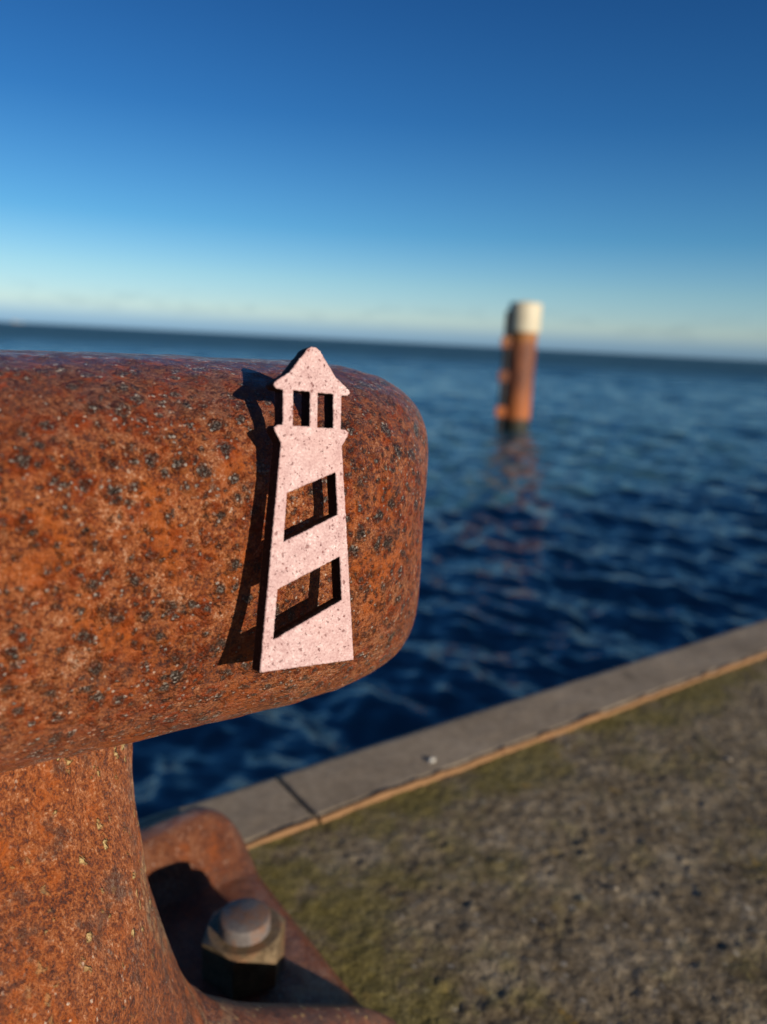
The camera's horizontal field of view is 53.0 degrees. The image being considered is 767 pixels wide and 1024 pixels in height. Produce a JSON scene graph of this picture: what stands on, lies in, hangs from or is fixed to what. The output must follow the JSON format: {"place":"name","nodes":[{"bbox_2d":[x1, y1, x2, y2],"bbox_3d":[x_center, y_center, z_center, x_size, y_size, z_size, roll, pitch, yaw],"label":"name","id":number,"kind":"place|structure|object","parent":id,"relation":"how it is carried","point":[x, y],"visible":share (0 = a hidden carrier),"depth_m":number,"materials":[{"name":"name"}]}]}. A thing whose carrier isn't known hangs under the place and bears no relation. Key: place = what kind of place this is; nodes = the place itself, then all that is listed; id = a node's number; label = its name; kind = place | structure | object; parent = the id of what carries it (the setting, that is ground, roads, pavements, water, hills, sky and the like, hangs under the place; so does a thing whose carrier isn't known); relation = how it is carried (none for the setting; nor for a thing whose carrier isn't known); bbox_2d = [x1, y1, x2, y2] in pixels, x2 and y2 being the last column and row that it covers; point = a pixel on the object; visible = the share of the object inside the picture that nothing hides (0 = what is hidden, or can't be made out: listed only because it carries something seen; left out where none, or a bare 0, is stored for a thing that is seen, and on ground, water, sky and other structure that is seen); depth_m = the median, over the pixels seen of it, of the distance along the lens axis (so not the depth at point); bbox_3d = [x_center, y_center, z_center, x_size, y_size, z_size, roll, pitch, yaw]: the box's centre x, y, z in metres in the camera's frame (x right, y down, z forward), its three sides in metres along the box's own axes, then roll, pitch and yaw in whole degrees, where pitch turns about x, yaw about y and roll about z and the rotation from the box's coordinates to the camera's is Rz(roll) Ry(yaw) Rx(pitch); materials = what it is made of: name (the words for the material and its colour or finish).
{"place":"outdoors","nodes":[
{"label":"outdoors","id":0,"kind":"place"},
{"bbox_2d":[0,322,766,819],"bbox_3d":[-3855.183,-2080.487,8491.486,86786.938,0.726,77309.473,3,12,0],"label":"sea","id":1,"kind":"structure","parent":0,"point":[606,512],"depth_m":8.42,"materials":[{"name":"blue liquid"}]},
{"bbox_2d":[495,301,541,431],"bbox_3d":[3.164,-2.853,18.293,0.831,4.176,0.751,7,13,16],"label":"mooring pile","id":2,"kind":"object","parent":1,"relation":"in","point":[519,343],"visible":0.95,"depth_m":17.92,"materials":[{"name":"metal"}]},
{"bbox_2d":[0,0,766,360],"label":"sky","id":3,"kind":"structure","parent":0,"point":[406,171],"materials":[{"name":"blue"}]},
{"bbox_2d":[248,656,766,1023],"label":"quay pavement","id":4,"kind":"structure","parent":0,"point":[484,893],"depth_m":0.60,"materials":[{"name":"concrete"}]},
{"bbox_2d":[0,350,427,1023],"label":"mooring bollard","id":5,"kind":"object","parent":4,"relation":"on","point":[132,502],"visible":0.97,"depth_m":0.25,"materials":[{"name":"metal"}]},
{"bbox_2d":[252,347,353,672],"bbox_3d":[-0.027,-0.002,0.248,0.034,0.101,0.015,0,2,-36],"label":"lighthouse ornament","id":6,"kind":"object","parent":5,"relation":"attached to","point":[308,451],"visible":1,"depth_m":0.24,"materials":[{"name":"pink stone"}]},
{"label":"quay wall","id":7,"kind":"structure","parent":0,"visible":0},
{"bbox_2d":[138,778,317,848],"bbox_3d":[-1.261,0.408,-0.152,2.910,0.066,0.089,-6,15,-35],"label":"coping stone","id":8,"kind":"object","parent":7,"relation":"on","point":[264,811],"visible":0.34,"depth_m":0.66,"materials":[{"name":"concrete"}]},
{"bbox_2d":[274,619,766,823],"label":"coping stone","id":9,"kind":"object","parent":7,"relation":"on","point":[326,790],"visible":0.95,"depth_m":0.82,"materials":[{"name":"concrete"}]}
]}

